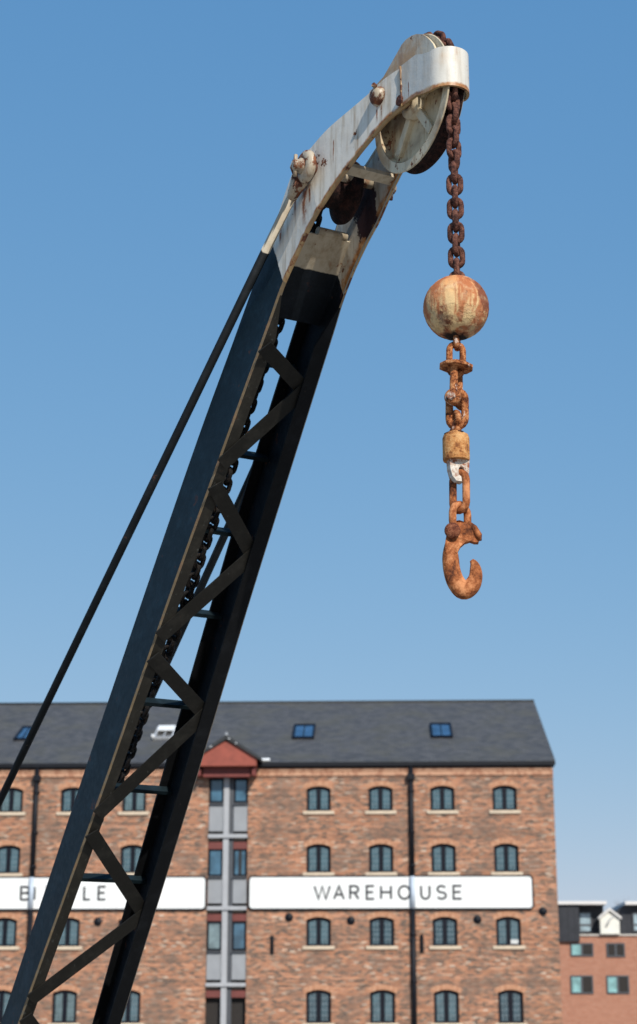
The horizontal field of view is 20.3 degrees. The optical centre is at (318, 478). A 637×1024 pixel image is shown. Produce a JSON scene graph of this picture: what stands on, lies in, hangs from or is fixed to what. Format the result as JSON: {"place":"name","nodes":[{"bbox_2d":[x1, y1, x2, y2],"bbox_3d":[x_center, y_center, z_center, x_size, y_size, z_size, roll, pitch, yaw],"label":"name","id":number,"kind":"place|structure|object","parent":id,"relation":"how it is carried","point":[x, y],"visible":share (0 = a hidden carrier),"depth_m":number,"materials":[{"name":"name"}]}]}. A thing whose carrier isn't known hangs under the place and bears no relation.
{"place":"outdoors","nodes":[
{"label":"outdoors","id":0,"kind":"place"},
{"bbox_2d":[0,0,636,911],"label":"sky","id":1,"kind":"structure","parent":0,"point":[148,148],"materials":[{"name":"blue"}]},
{"bbox_2d":[558,901,636,1023],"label":"modern apartment block","id":2,"kind":"structure","parent":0,"point":[598,957],"depth_m":110.95,"materials":[{"name":"red brick"}]},
{"bbox_2d":[570,943,593,955],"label":"window","id":3,"kind":"structure","parent":2,"relation":"in","point":[576,949],"depth_m":111.18,"materials":[{"name":"teal glass"}]},
{"bbox_2d":[570,975,593,993],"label":"window","id":4,"kind":"structure","parent":2,"relation":"in","point":[580,984],"depth_m":110.56,"materials":[{"name":"teal glass"}]},
{"bbox_2d":[579,912,591,931],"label":"window","id":5,"kind":"structure","parent":2,"relation":"in","point":[585,918],"depth_m":112.19,"materials":[{"name":"glass"}]},
{"bbox_2d":[606,943,624,956],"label":"window","id":6,"kind":"structure","parent":2,"relation":"in","point":[612,949],"depth_m":111.10,"materials":[{"name":"grey glass"}]},
{"bbox_2d":[606,975,629,993],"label":"window","id":7,"kind":"structure","parent":2,"relation":"in","point":[616,984],"depth_m":110.50,"materials":[{"name":"teal glass"}]},
{"bbox_2d":[632,913,636,931],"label":"window","id":8,"kind":"structure","parent":2,"relation":"in","point":[634,915],"depth_m":112.11,"materials":[{"name":"blue glass"}]},
{"bbox_3d":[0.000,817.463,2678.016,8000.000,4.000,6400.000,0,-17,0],"label":"ground","id":9,"kind":"structure","parent":0,"visible":0},
{"bbox_2d":[0,34,469,1023],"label":"dock crane","id":10,"kind":"object","parent":9,"relation":"on","point":[300,274],"visible":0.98,"depth_m":8.33,"materials":[{"name":"paint"}]},
{"bbox_2d":[102,30,464,822],"bbox_3d":[-0.758,1.021,8.728,0.067,4.667,5.400,9,-19,-28],"label":"hoist chain","id":11,"kind":"object","parent":10,"relation":"hanging from","point":[454,190],"visible":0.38,"depth_m":7.98,"materials":[{"name":"metal"}]},
{"bbox_2d":[423,275,488,351],"bbox_3d":[0.526,-0.630,6.796,0.252,0.302,0.252,0,-17,0],"label":"ball weight","id":12,"kind":"object","parent":11,"relation":"hanging from","point":[456,309],"visible":1,"depth_m":6.71,"materials":[{"name":"beige metal"}]},
{"bbox_2d":[439,342,472,523],"bbox_3d":[0.521,-0.157,6.652,0.127,0.763,0.136,0,-17,0],"label":"hook tackle","id":13,"kind":"object","parent":12,"relation":"hanging from","point":[456,448],"visible":1,"depth_m":6.62,"materials":[{"name":"brown metal"}]},
{"bbox_2d":[442,520,482,599],"bbox_3d":[0.526,0.298,6.515,0.146,0.294,0.094,0,-17,0],"label":"lifting hook","id":14,"kind":"object","parent":13,"relation":"hanging from","point":[459,534],"visible":1,"depth_m":6.50,"materials":[{"name":"brown metal"}]},
{"bbox_2d":[0,699,561,1023],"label":"brick warehouse","id":15,"kind":"structure","parent":9,"relation":"on","point":[412,788],"depth_m":80.11,"materials":[{"name":"brown brick"}]},
{"bbox_2d":[0,985,12,1021],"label":"window","id":16,"kind":"structure","parent":15,"relation":"in","point":[4,995],"depth_m":78.84,"materials":[{"name":"black paint"}]},
{"bbox_2d":[0,912,20,949],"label":"window","id":17,"kind":"structure","parent":15,"relation":"in","point":[8,926],"depth_m":79.69,"materials":[{"name":"blue glass"}]},
{"bbox_2d":[0,840,23,875],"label":"window","id":18,"kind":"structure","parent":15,"relation":"in","point":[9,855],"depth_m":80.63,"materials":[{"name":"blue glass"}]},
{"bbox_2d":[0,782,26,815],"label":"window","id":19,"kind":"structure","parent":15,"relation":"in","point":[12,805],"depth_m":81.36,"materials":[{"name":"glass"}]},
{"bbox_2d":[47,985,80,1023],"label":"window","id":20,"kind":"structure","parent":15,"relation":"in","point":[64,1009],"depth_m":78.68,"materials":[{"name":"glass"}]},
{"bbox_2d":[56,782,79,814],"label":"window","id":21,"kind":"structure","parent":15,"relation":"in","point":[68,795],"depth_m":81.32,"materials":[{"name":"blue glass"}]},
{"bbox_2d":[57,912,83,949],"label":"window","id":22,"kind":"structure","parent":15,"relation":"in","point":[69,940],"depth_m":79.55,"materials":[{"name":"blue glass"}]},
{"bbox_2d":[0,876,206,910],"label":"warehouse sign","id":23,"kind":"object","parent":15,"relation":"attached to","point":[184,893],"visible":0.5,"depth_m":79.76,"materials":[{"name":"white paint"}]},
{"bbox_2d":[117,839,142,874],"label":"window","id":24,"kind":"structure","parent":15,"relation":"in","point":[130,854],"depth_m":80.47,"materials":[{"name":"blue glass"}]},
{"bbox_2d":[115,913,145,949],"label":"window","id":25,"kind":"structure","parent":15,"relation":"in","point":[118,917],"depth_m":79.57,"materials":[{"name":"black paint"}]},
{"bbox_2d":[121,985,144,1023],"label":"window","id":26,"kind":"structure","parent":15,"relation":"in","point":[131,1015],"depth_m":78.55,"materials":[{"name":"glass"}]},
{"bbox_2d":[118,783,148,814],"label":"window","id":27,"kind":"structure","parent":15,"relation":"in","point":[134,803],"depth_m":81.12,"materials":[{"name":"glass"}]},
{"bbox_2d":[207,922,221,949],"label":"bay window","id":28,"kind":"structure","parent":15,"relation":"in","point":[214,929],"depth_m":79.32,"materials":[{"name":"glass"}]},
{"bbox_2d":[208,849,222,875],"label":"bay window","id":29,"kind":"structure","parent":15,"relation":"in","point":[215,856],"depth_m":80.26,"materials":[{"name":"blue glass"}]},
{"bbox_2d":[209,779,223,801],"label":"bay window","id":30,"kind":"structure","parent":15,"relation":"in","point":[216,794],"depth_m":81.18,"materials":[{"name":"blue glass"}]},
{"bbox_2d":[232,922,245,949],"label":"bay window","id":31,"kind":"structure","parent":15,"relation":"in","point":[238,928],"depth_m":79.28,"materials":[{"name":"blue glass"}]},
{"bbox_2d":[233,849,246,875],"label":"bay window","id":32,"kind":"structure","parent":15,"relation":"in","point":[239,855],"depth_m":80.20,"materials":[{"name":"blue glass"}]},
{"bbox_2d":[234,779,247,801],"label":"bay window","id":33,"kind":"structure","parent":15,"relation":"in","point":[240,785],"depth_m":81.14,"materials":[{"name":"blue glass"}]},
{"bbox_2d":[303,781,333,813],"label":"window","id":34,"kind":"structure","parent":15,"relation":"in","point":[318,798],"depth_m":80.92,"materials":[{"name":"blue glass"}]},
{"bbox_2d":[302,912,334,949],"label":"window","id":35,"kind":"structure","parent":15,"relation":"in","point":[318,929],"depth_m":79.22,"materials":[{"name":"blue glass"}]},
{"bbox_2d":[302,984,334,1023],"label":"window","id":36,"kind":"structure","parent":15,"relation":"in","point":[318,1001],"depth_m":78.32,"materials":[{"name":"blue glass"}]},
{"bbox_2d":[303,839,334,874],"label":"window","id":37,"kind":"structure","parent":15,"relation":"in","point":[318,856],"depth_m":80.16,"materials":[{"name":"blue glass"}]},
{"bbox_2d":[365,781,395,813],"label":"window","id":38,"kind":"structure","parent":15,"relation":"in","point":[380,797],"depth_m":80.83,"materials":[{"name":"blue glass"}]},
{"bbox_2d":[365,839,396,874],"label":"window","id":39,"kind":"structure","parent":15,"relation":"in","point":[380,855],"depth_m":80.06,"materials":[{"name":"blue glass"}]},
{"bbox_2d":[366,912,397,948],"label":"window","id":40,"kind":"structure","parent":15,"relation":"in","point":[381,928],"depth_m":79.13,"materials":[{"name":"glass"}]},
{"bbox_2d":[366,984,398,1023],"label":"window","id":41,"kind":"structure","parent":15,"relation":"in","point":[382,1001],"depth_m":78.22,"materials":[{"name":"glass"}]},
{"bbox_2d":[248,875,533,909],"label":"warehouse sign","id":42,"kind":"object","parent":15,"relation":"attached to","point":[392,892],"visible":1,"depth_m":79.35,"materials":[{"name":"white paint"}]},
{"bbox_2d":[426,781,457,813],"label":"window","id":43,"kind":"structure","parent":15,"relation":"in","point":[441,796],"depth_m":80.73,"materials":[{"name":"blue glass"}]},
{"bbox_2d":[427,838,459,874],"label":"window","id":44,"kind":"structure","parent":15,"relation":"in","point":[443,856],"depth_m":79.96,"materials":[{"name":"glass"}]},
{"bbox_2d":[429,911,461,948],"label":"window","id":45,"kind":"structure","parent":15,"relation":"in","point":[444,927],"depth_m":79.03,"materials":[{"name":"glass"}]},
{"bbox_2d":[430,984,462,1023],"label":"window","id":46,"kind":"structure","parent":15,"relation":"in","point":[446,1001],"depth_m":78.13,"materials":[{"name":"glass"}]},
{"bbox_2d":[488,780,520,813],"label":"window","id":47,"kind":"structure","parent":15,"relation":"in","point":[504,799],"depth_m":80.63,"materials":[{"name":"blue glass"}]},
{"bbox_2d":[490,838,522,874],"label":"window","id":48,"kind":"structure","parent":15,"relation":"in","point":[506,862],"depth_m":79.86,"materials":[{"name":"glass"}]},
{"bbox_2d":[492,911,524,948],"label":"window","id":49,"kind":"structure","parent":15,"relation":"in","point":[508,928],"depth_m":78.93,"materials":[{"name":"glass"}]},
{"bbox_2d":[494,984,527,1023],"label":"window","id":50,"kind":"structure","parent":15,"relation":"in","point":[510,1001],"depth_m":78.03,"materials":[{"name":"blue glass"}]}
]}

